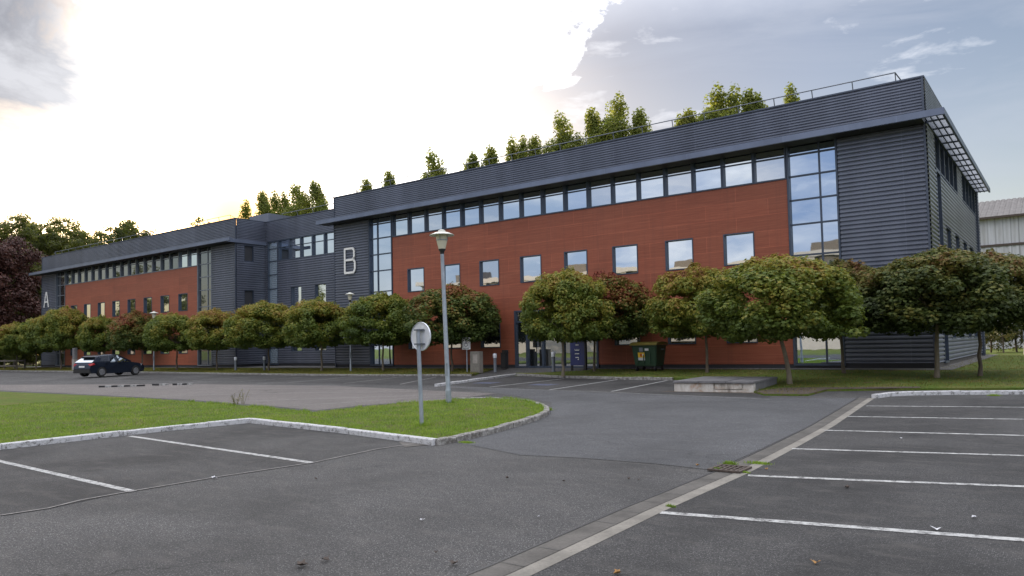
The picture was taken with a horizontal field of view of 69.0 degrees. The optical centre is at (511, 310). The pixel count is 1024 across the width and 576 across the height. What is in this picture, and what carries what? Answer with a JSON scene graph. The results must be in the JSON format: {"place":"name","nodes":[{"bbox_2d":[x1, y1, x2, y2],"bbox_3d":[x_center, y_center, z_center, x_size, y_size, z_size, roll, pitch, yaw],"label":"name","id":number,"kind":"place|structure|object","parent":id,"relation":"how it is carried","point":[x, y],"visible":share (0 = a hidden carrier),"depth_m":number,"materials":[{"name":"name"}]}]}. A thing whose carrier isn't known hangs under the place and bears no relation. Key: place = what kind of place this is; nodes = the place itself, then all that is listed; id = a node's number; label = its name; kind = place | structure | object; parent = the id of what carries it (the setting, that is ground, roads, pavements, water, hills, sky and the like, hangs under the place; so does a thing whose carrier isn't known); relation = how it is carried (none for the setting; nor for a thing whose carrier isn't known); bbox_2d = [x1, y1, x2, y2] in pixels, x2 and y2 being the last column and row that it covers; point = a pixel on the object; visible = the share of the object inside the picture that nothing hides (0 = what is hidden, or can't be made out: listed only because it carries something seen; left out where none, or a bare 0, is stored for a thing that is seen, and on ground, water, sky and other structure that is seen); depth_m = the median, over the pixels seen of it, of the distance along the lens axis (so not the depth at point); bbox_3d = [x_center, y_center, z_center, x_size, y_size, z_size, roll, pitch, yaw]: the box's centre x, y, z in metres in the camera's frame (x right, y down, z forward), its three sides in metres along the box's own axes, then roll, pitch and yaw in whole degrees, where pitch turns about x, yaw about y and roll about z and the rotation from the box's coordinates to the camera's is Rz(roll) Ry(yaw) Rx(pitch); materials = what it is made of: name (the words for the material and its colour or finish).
{"place":"outdoors","nodes":[
{"label":"outdoors","id":0,"kind":"place"},
{"bbox_2d":[0,367,493,375],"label":"verge","id":1,"kind":"structure","parent":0,"point":[473,374],"depth_m":44.56,"materials":[{"name":"green plant"}]},
{"bbox_2d":[0,254,22,338],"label":"copper beech","id":2,"kind":"object","parent":1,"relation":"on","point":[3,299],"visible":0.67,"depth_m":81.64,"materials":[{"name":"brown plant"}]},
{"bbox_2d":[0,321,32,368],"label":"maple tree","id":3,"kind":"object","parent":1,"relation":"on","point":[10,333],"visible":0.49,"depth_m":70.08,"materials":[{"name":"green plant"}]},
{"bbox_2d":[15,315,63,368],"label":"maple tree","id":4,"kind":"object","parent":1,"relation":"on","point":[25,339],"visible":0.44,"depth_m":68.62,"materials":[{"name":"green plant"}]},
{"bbox_2d":[33,305,93,368],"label":"maple tree","id":5,"kind":"object","parent":1,"relation":"on","point":[66,320],"visible":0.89,"depth_m":64.94,"materials":[{"name":"green plant"}]},
{"bbox_2d":[74,314,121,353],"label":"maple tree","id":6,"kind":"object","parent":1,"relation":"on","point":[97,342],"visible":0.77,"depth_m":63.26,"materials":[{"name":"green plant"}]},
{"bbox_2d":[104,309,152,363],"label":"maple tree","id":7,"kind":"object","parent":1,"relation":"on","point":[124,324],"visible":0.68,"depth_m":60.22,"materials":[{"name":"green plant"}]},
{"bbox_2d":[142,312,198,369],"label":"maple tree","id":8,"kind":"object","parent":1,"relation":"on","point":[156,330],"visible":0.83,"depth_m":53.50,"materials":[{"name":"green plant"}]},
{"bbox_2d":[182,307,238,369],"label":"maple tree","id":9,"kind":"object","parent":1,"relation":"on","point":[198,335],"visible":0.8,"depth_m":51.13,"materials":[{"name":"green plant"}]},
{"bbox_2d":[221,300,300,369],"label":"maple tree","id":10,"kind":"object","parent":1,"relation":"on","point":[252,321],"visible":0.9,"depth_m":46.94,"materials":[{"name":"green plant"}]},
{"bbox_2d":[282,297,356,370],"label":"maple tree","id":11,"kind":"object","parent":1,"relation":"on","point":[316,317],"visible":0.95,"depth_m":44.26,"materials":[{"name":"green plant"}]},
{"bbox_2d":[338,291,411,369],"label":"maple tree","id":12,"kind":"object","parent":1,"relation":"on","point":[390,332],"visible":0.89,"depth_m":41.58,"materials":[{"name":"green plant"}]},
{"bbox_2d":[402,281,501,370],"bbox_3d":[-3.105,0.809,39.106,5.432,4.758,5.361,-3,-3,37],"label":"maple tree","id":13,"kind":"object","parent":1,"relation":"on","point":[480,315],"visible":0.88,"depth_m":38.00,"materials":[{"name":"green plant"}]},
{"bbox_2d":[470,351,482,372],"bbox_3d":[-1.788,2.587,37.563,0.620,1.100,0.315,-3,-3,37],"label":"stone post","id":14,"kind":"object","parent":1,"relation":"on","point":[476,361],"visible":0.9,"depth_m":37.41,"materials":[{"name":"stone"}]},
{"bbox_2d":[28,366,492,368],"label":"perimeter paving","id":15,"kind":"structure","parent":0,"point":[287,367],"depth_m":52.10,"materials":[{"name":"grey concrete"}]},
{"bbox_2d":[0,392,546,442],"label":"grass island","id":16,"kind":"structure","parent":0,"point":[11,398],"depth_m":18.27,"materials":[{"name":"green plant"}]},
{"bbox_2d":[411,322,430,425],"bbox_3d":[-1.842,1.299,14.778,0.577,2.159,0.152,-4,-3,42],"label":"round road sign","id":17,"kind":"object","parent":16,"relation":"on","point":[420,336],"visible":0.98,"depth_m":14.76,"materials":[{"name":"metal"}]},
{"bbox_2d":[429,230,453,402],"bbox_3d":[-1.901,0.165,20.591,0.690,4.852,0.690,-3,-3,37],"label":"street lamp","id":18,"kind":"object","parent":16,"relation":"on","point":[441,236],"visible":0.95,"depth_m":20.55,"materials":[{"name":"metal"}]},
{"bbox_2d":[0,371,976,575],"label":"road","id":19,"kind":"structure","parent":0,"point":[360,514],"depth_m":7.47,"materials":[{"name":"grey asphalt"}]},
{"bbox_2d":[73,354,143,376],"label":"parked car","id":20,"kind":"object","parent":19,"relation":"on","point":[101,365],"visible":1,"depth_m":48.81,"materials":[{"name":"blue paint"}]},
{"bbox_2d":[0,423,401,515],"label":"parking bays","id":21,"kind":"object","parent":19,"relation":"on","point":[132,463],"visible":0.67,"depth_m":11.56,"materials":[{"name":"grey asphalt"}]},
{"bbox_2d":[0,460,136,491],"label":"painted line","id":22,"kind":"object","parent":21,"relation":"on","point":[72,477],"visible":1,"depth_m":10.01,"materials":[{"name":"white paint"}]},
{"bbox_2d":[128,436,310,462],"bbox_3d":[-5.226,2.332,12.755,6.130,0.001,0.110,-3,-3,40],"label":"painted line","id":23,"kind":"object","parent":21,"relation":"on","point":[224,449],"visible":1,"depth_m":12.28,"materials":[{"name":"white paint"}]},
{"bbox_2d":[0,384,495,409],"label":"parking bays","id":24,"kind":"object","parent":19,"relation":"on","point":[285,396],"visible":0.85,"depth_m":27.67,"materials":[{"name":"grey asphalt"}]},
{"bbox_2d":[122,374,474,384],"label":"parking bays","id":25,"kind":"object","parent":19,"relation":"on","point":[394,380],"visible":0.95,"depth_m":38.11,"materials":[{"name":"grey asphalt"}]},
{"bbox_2d":[452,376,769,396],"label":"parking bays","id":26,"kind":"object","parent":19,"relation":"on","point":[609,385],"visible":0.75,"depth_m":27.27,"materials":[{"name":"grey asphalt"}]},
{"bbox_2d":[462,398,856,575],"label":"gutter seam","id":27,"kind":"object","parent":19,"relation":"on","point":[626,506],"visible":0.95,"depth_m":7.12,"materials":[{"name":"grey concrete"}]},
{"bbox_2d":[468,398,866,575],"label":"drainage gutter","id":28,"kind":"object","parent":19,"relation":"on","point":[527,557],"visible":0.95,"depth_m":7.12,"materials":[{"name":"concrete"}]},
{"bbox_2d":[707,464,751,472],"bbox_3d":[2.761,1.998,9.452,0.420,0.026,0.440,-3,-3,37],"label":"drain grate","id":29,"kind":"object","parent":28,"relation":"on","point":[732,468],"visible":0.99,"depth_m":9.41,"materials":[{"name":"metal"}]},
{"bbox_2d":[506,398,873,575],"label":"gutter edge stones","id":30,"kind":"object","parent":19,"relation":"on","point":[548,561],"visible":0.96,"depth_m":7.10,"materials":[{"name":"grey concrete"}]},
{"bbox_2d":[531,394,1023,575],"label":"parking bays","id":31,"kind":"object","parent":19,"relation":"on","point":[658,544],"visible":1,"depth_m":7.09,"materials":[{"name":"grey asphalt"}]},
{"bbox_2d":[659,511,1023,540],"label":"painted line","id":32,"kind":"object","parent":31,"relation":"on","point":[858,527],"visible":1,"depth_m":6.47,"materials":[{"name":"white paint"}]},
{"bbox_2d":[748,475,1023,486],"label":"painted line","id":33,"kind":"object","parent":31,"relation":"on","point":[889,481],"visible":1,"depth_m":8.45,"materials":[{"name":"white paint"}]},
{"bbox_2d":[792,448,1023,455],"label":"painted line","id":34,"kind":"object","parent":31,"relation":"on","point":[909,452],"visible":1,"depth_m":10.52,"materials":[{"name":"white paint"}]},
{"bbox_2d":[7,349,1006,367],"bbox_3d":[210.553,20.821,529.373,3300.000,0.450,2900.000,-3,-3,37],"label":"ground","id":35,"kind":"structure","parent":0,"point":[988,351],"depth_m":60.10,"materials":[{"name":"green plant"}]},
{"bbox_2d":[0,235,46,325],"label":"copper beech","id":36,"kind":"object","parent":35,"relation":"on","point":[25,288],"visible":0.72,"depth_m":84.54,"materials":[{"name":"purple plant"}]},
{"bbox_2d":[0,212,47,364],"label":"woodland tree","id":37,"kind":"object","parent":35,"relation":"on","point":[24,230],"visible":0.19,"depth_m":97.21,"materials":[{"name":"green plant"}]},
{"bbox_2d":[27,222,62,256],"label":"woodland tree","id":38,"kind":"object","parent":35,"relation":"on","point":[43,240],"visible":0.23,"depth_m":101.34,"materials":[{"name":"green plant"}]},
{"bbox_2d":[43,216,92,252],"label":"woodland tree","id":39,"kind":"object","parent":35,"relation":"on","point":[59,227],"visible":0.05,"depth_m":105.40,"materials":[{"name":"green plant"}]},
{"bbox_2d":[44,229,96,255],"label":"woodland tree","id":40,"kind":"object","parent":35,"relation":"on","point":[78,241],"visible":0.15,"depth_m":101.19,"materials":[{"name":"green plant"}]},
{"bbox_2d":[88,224,129,245],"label":"woodland tree","id":41,"kind":"object","parent":35,"relation":"on","point":[120,235],"visible":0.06,"depth_m":117.77,"materials":[{"name":"green plant"}]},
{"bbox_2d":[0,418,248,449],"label":"kerb","id":42,"kind":"structure","parent":35,"relation":"on","point":[38,442],"depth_m":14.70,"materials":[{"name":"grey concrete"}]},
{"bbox_2d":[107,219,149,241],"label":"woodland tree","id":43,"kind":"object","parent":35,"relation":"on","point":[128,225],"visible":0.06,"depth_m":120.85,"materials":[{"name":"green plant"}]},
{"bbox_2d":[0,370,471,375],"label":"kerb","id":44,"kind":"structure","parent":35,"relation":"on","point":[278,373],"depth_m":42.88,"materials":[{"name":"grey concrete"}]},
{"bbox_2d":[255,190,272,215],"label":"poplar tree","id":45,"kind":"object","parent":35,"relation":"on","point":[263,205],"visible":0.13,"depth_m":113.43,"materials":[{"name":"green plant"}]},
{"bbox_2d":[282,182,315,215],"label":"poplar tree","id":46,"kind":"object","parent":35,"relation":"on","point":[300,201],"visible":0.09,"depth_m":107.59,"materials":[{"name":"green plant"}]},
{"bbox_2d":[307,180,328,212],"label":"poplar tree","id":47,"kind":"object","parent":35,"relation":"on","point":[317,193],"visible":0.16,"depth_m":106.04,"materials":[{"name":"green plant"}]},
{"bbox_2d":[249,418,437,445],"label":"kerb","id":48,"kind":"structure","parent":35,"relation":"on","point":[384,435],"depth_m":14.29,"materials":[{"name":"grey concrete"}]},
{"bbox_2d":[419,147,448,178],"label":"poplar tree","id":49,"kind":"object","parent":35,"relation":"on","point":[432,158],"visible":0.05,"depth_m":92.31,"materials":[{"name":"green plant"}]},
{"bbox_2d":[435,397,549,445],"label":"kerb","id":50,"kind":"structure","parent":35,"relation":"on","point":[486,431],"depth_m":14.00,"materials":[{"name":"grey concrete"}]},
{"bbox_2d":[29,72,989,369],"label":"office building","id":51,"kind":"structure","parent":35,"relation":"on","point":[879,174],"depth_m":36.89,"materials":[{"name":"grey metal"}]},
{"bbox_2d":[300,235,311,257],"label":"strip window","id":52,"kind":"structure","parent":51,"relation":"in","point":[305,241],"depth_m":54.97,"materials":[{"name":"glass"}]},
{"bbox_2d":[312,233,323,255],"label":"strip window","id":53,"kind":"structure","parent":51,"relation":"in","point":[317,239],"depth_m":54.16,"materials":[{"name":"glass"}]},
{"bbox_2d":[392,213,407,236],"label":"strip window","id":54,"kind":"structure","parent":51,"relation":"in","point":[399,221],"depth_m":45.46,"materials":[{"name":"glass"}]},
{"bbox_2d":[407,267,424,291],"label":"window","id":55,"kind":"structure","parent":51,"relation":"in","point":[415,276],"depth_m":44.56,"materials":[{"name":"glass"}]},
{"bbox_2d":[408,210,424,234],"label":"strip window","id":56,"kind":"structure","parent":51,"relation":"in","point":[416,219],"depth_m":44.63,"materials":[{"name":"glass"}]},
{"bbox_2d":[425,207,442,231],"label":"strip window","id":57,"kind":"structure","parent":51,"relation":"in","point":[433,216],"depth_m":43.77,"materials":[{"name":"glass"}]},
{"bbox_2d":[442,203,460,229],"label":"strip window","id":58,"kind":"structure","parent":51,"relation":"in","point":[451,213],"depth_m":42.93,"materials":[{"name":"glass"}]},
{"bbox_2d":[445,263,459,285],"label":"window","id":59,"kind":"structure","parent":51,"relation":"in","point":[452,271],"depth_m":42.79,"materials":[{"name":"glass"}]},
{"bbox_2d":[461,200,479,226],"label":"strip window","id":60,"kind":"structure","parent":51,"relation":"in","point":[470,211],"depth_m":42.10,"materials":[{"name":"glass"}]},
{"bbox_2d":[479,259,498,285],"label":"window","id":61,"kind":"structure","parent":51,"relation":"in","point":[488,269],"depth_m":41.18,"materials":[{"name":"glass"}]},
{"bbox_2d":[480,197,499,223],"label":"strip window","id":62,"kind":"structure","parent":51,"relation":"in","point":[489,208],"depth_m":41.25,"materials":[{"name":"glass"}]},
{"bbox_2d":[481,323,500,347],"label":"window","id":63,"kind":"structure","parent":51,"relation":"in","point":[494,341],"depth_m":40.90,"materials":[{"name":"glass"}]},
{"bbox_2d":[499,193,519,220],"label":"strip window","id":64,"kind":"structure","parent":51,"relation":"in","point":[509,205],"depth_m":40.43,"materials":[{"name":"glass"}]},
{"bbox_2d":[520,254,541,282],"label":"window","id":65,"kind":"structure","parent":51,"relation":"in","point":[530,266],"depth_m":39.51,"materials":[{"name":"glass"}]},
{"bbox_2d":[520,190,541,217],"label":"strip window","id":66,"kind":"structure","parent":51,"relation":"in","point":[530,202],"depth_m":39.59,"materials":[{"name":"glass"}]},
{"bbox_2d":[541,186,563,214],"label":"strip window","id":67,"kind":"structure","parent":51,"relation":"in","point":[552,199],"depth_m":38.75,"materials":[{"name":"glass"}]},
{"bbox_2d":[564,249,587,274],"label":"window","id":68,"kind":"structure","parent":51,"relation":"in","point":[577,259],"depth_m":37.76,"materials":[{"name":"glass"}]},
{"bbox_2d":[564,182,587,211],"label":"strip window","id":69,"kind":"structure","parent":51,"relation":"in","point":[575,195],"depth_m":37.91,"materials":[{"name":"glass"}]},
{"bbox_2d":[587,178,611,207],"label":"strip window","id":70,"kind":"structure","parent":51,"relation":"in","point":[599,192],"depth_m":37.07,"materials":[{"name":"glass"}]},
{"bbox_2d":[611,173,637,204],"bbox_3d":[5.491,-6.025,36.164,1.386,1.600,0.202,-3,-3,37],"label":"strip window","id":71,"kind":"structure","parent":51,"relation":"in","point":[624,188],"depth_m":36.23,"materials":[{"name":"glass"}]},
{"bbox_2d":[612,244,637,274],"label":"window","id":72,"kind":"structure","parent":51,"relation":"in","point":[624,257],"depth_m":36.11,"materials":[{"name":"glass"}]},
{"bbox_2d":[637,168,664,200],"bbox_3d":[6.605,-6.087,35.329,1.386,1.600,0.202,-3,-3,37],"label":"strip window","id":73,"kind":"structure","parent":51,"relation":"in","point":[650,184],"depth_m":35.39,"materials":[{"name":"glass"}]},
{"bbox_2d":[664,164,692,196],"bbox_3d":[7.719,-6.149,34.494,1.386,1.600,0.202,-3,-3,37],"label":"strip window","id":74,"kind":"structure","parent":51,"relation":"in","point":[677,179],"depth_m":34.55,"materials":[{"name":"glass"}]},
{"bbox_2d":[665,238,693,270],"bbox_3d":[7.740,-2.595,34.381,1.380,1.410,0.192,-3,-3,37],"label":"window","id":75,"kind":"structure","parent":51,"relation":"in","point":[679,252],"depth_m":34.46,"materials":[{"name":"glass"}]},
{"bbox_2d":[692,159,722,192],"bbox_3d":[8.832,-6.210,33.658,1.386,1.600,0.202,-3,-3,37],"label":"strip window","id":76,"kind":"structure","parent":51,"relation":"in","point":[706,175],"depth_m":33.71,"materials":[{"name":"glass"}]},
{"bbox_2d":[721,153,753,187],"bbox_3d":[9.946,-6.272,32.823,1.386,1.600,0.202,-3,-3,37],"label":"strip window","id":77,"kind":"structure","parent":51,"relation":"in","point":[736,170],"depth_m":32.87,"materials":[{"name":"glass"}]},
{"bbox_2d":[723,231,754,265],"bbox_3d":[9.978,-2.719,32.702,1.380,1.410,0.192,-3,-3,37],"label":"window","id":78,"kind":"structure","parent":51,"relation":"in","point":[737,247],"depth_m":32.78,"materials":[{"name":"glass"}]},
{"bbox_2d":[753,148,786,183],"bbox_3d":[11.060,-6.334,31.987,1.386,1.600,0.202,-3,-3,37],"label":"strip window","id":79,"kind":"structure","parent":51,"relation":"in","point":[770,165],"depth_m":32.03,"materials":[{"name":"glass"}]},
{"bbox_2d":[541,110,576,152],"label":"poplar tree","id":80,"kind":"object","parent":35,"relation":"on","point":[562,135],"visible":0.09,"depth_m":80.88,"materials":[{"name":"green plant"}]},
{"bbox_2d":[575,107,601,146],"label":"poplar tree","id":81,"kind":"object","parent":35,"relation":"on","point":[592,121],"visible":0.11,"depth_m":78.82,"materials":[{"name":"green plant"}]},
{"bbox_2d":[515,373,672,379],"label":"kerb","id":82,"kind":"structure","parent":35,"relation":"on","point":[607,377],"depth_m":30.92,"materials":[{"name":"grey concrete"}]},
{"bbox_2d":[586,91,632,144],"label":"poplar tree","id":83,"kind":"object","parent":35,"relation":"on","point":[616,118],"visible":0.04,"depth_m":77.07,"materials":[{"name":"green plant"}]},
{"bbox_2d":[629,106,652,135],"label":"poplar tree","id":84,"kind":"object","parent":35,"relation":"on","point":[640,119],"visible":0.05,"depth_m":75.31,"materials":[{"name":"green plant"}]},
{"bbox_2d":[695,81,729,121],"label":"poplar tree","id":85,"kind":"object","parent":35,"relation":"on","point":[714,105],"visible":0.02,"depth_m":70.73,"materials":[{"name":"green plant"}]},
{"bbox_2d":[714,83,742,117],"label":"poplar tree","id":86,"kind":"object","parent":35,"relation":"on","point":[735,102],"visible":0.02,"depth_m":69.98,"materials":[{"name":"green plant"}]},
{"bbox_2d":[740,87,765,111],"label":"poplar tree","id":87,"kind":"object","parent":35,"relation":"on","point":[749,97],"visible":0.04,"depth_m":68.62,"materials":[{"name":"green plant"}]},
{"bbox_2d":[871,390,1023,397],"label":"kerb","id":88,"kind":"structure","parent":35,"relation":"on","point":[952,392],"depth_m":19.37,"materials":[{"name":"grey concrete"}]},
{"bbox_2d":[978,197,1023,348],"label":"building","id":89,"kind":"structure","parent":35,"relation":"on","point":[1001,222],"depth_m":63.08,"materials":[{"name":"metal"}]},
{"bbox_2d":[0,0,1023,239],"label":"sky","id":90,"kind":"structure","parent":0,"point":[156,114],"materials":[{"name":"white"}]},
{"bbox_2d":[475,368,596,375],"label":"entrance path","id":91,"kind":"structure","parent":0,"point":[503,371],"depth_m":37.07,"materials":[{"name":"grey concrete"}]},
{"bbox_2d":[570,340,586,369],"bbox_3d":[3.173,2.042,35.707,0.880,1.670,0.118,-3,-3,37],"label":"notice panel","id":92,"kind":"object","parent":91,"relation":"on","point":[578,353],"visible":0.76,"depth_m":35.65,"materials":[{"name":"blue plastic"}]},
{"bbox_2d":[450,386,855,468],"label":"road","id":93,"kind":"structure","parent":0,"point":[690,431],"depth_m":14.43,"materials":[{"name":"grey asphalt"}]},
{"bbox_2d":[519,348,1023,395],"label":"verge","id":94,"kind":"structure","parent":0,"point":[925,376],"depth_m":25.99,"materials":[{"name":"green plant"}]},
{"bbox_2d":[518,266,615,376],"bbox_3d":[2.618,0.442,32.360,4.144,4.801,4.216,-3,-3,37],"label":"maple tree","id":95,"kind":"object","parent":94,"relation":"on","point":[551,290],"visible":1,"depth_m":31.39,"materials":[{"name":"green plant"}]},
{"bbox_2d":[557,269,654,370],"bbox_3d":[4.186,0.430,34.399,4.974,4.738,4.790,-3,-3,37],"label":"maple tree","id":96,"kind":"object","parent":94,"relation":"on","point":[621,289],"visible":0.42,"depth_m":33.40,"materials":[{"name":"green plant"}]},
{"bbox_2d":[629,341,667,370],"bbox_3d":[6.100,2.016,33.174,1.480,1.288,1.080,-3,-3,39],"label":"waste container","id":97,"kind":"object","parent":94,"relation":"on","point":[648,354],"visible":1,"depth_m":32.83,"materials":[{"name":"green plastic"}]},
{"bbox_2d":[642,262,745,372],"bbox_3d":[7.535,0.259,30.976,4.270,4.642,4.140,-3,-3,37],"label":"maple tree","id":98,"kind":"object","parent":94,"relation":"on","point":[691,281],"visible":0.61,"depth_m":30.41,"materials":[{"name":"green plant"}]},
{"bbox_2d":[673,376,777,392],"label":"concrete block","id":99,"kind":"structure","parent":94,"relation":"on","point":[724,384],"depth_m":22.73,"materials":[{"name":"grey concrete"}]},
{"bbox_2d":[693,254,870,383],"bbox_3d":[8.634,0.249,24.250,5.327,4.296,5.545,-3,-3,37],"label":"maple tree","id":100,"kind":"object","parent":94,"relation":"on","point":[788,282],"visible":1,"depth_m":22.94,"materials":[{"name":"green plant"}]},
{"bbox_2d":[757,386,919,393],"bbox_3d":[9.284,2.252,21.195,4.506,0.063,2.311,-2,-3,19],"label":"soil patch","id":101,"kind":"object","parent":94,"relation":"on","point":[804,390],"visible":1,"depth_m":21.61,"materials":[{"name":"brown soil"}]},
{"bbox_2d":[789,258,890,372],"bbox_3d":[12.412,0.160,27.684,4.226,4.350,4.091,-3,-3,37],"label":"maple tree","id":102,"kind":"object","parent":94,"relation":"on","point":[855,270],"visible":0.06,"depth_m":27.27,"materials":[{"name":"green plant"}]},
{"bbox_2d":[856,245,1023,377],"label":"maple tree","id":103,"kind":"object","parent":94,"relation":"on","point":[903,305],"visible":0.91,"depth_m":23.36,"materials":[{"name":"green plant"}]},
{"bbox_2d":[925,248,1023,375],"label":"maple tree","id":104,"kind":"object","parent":94,"relation":"on","point":[1013,264],"visible":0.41,"depth_m":23.32,"materials":[{"name":"green plant"}]},
{"bbox_2d":[598,354,998,369],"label":"perimeter paving","id":105,"kind":"structure","parent":0,"point":[954,366],"depth_m":30.63,"materials":[{"name":"grey concrete"}]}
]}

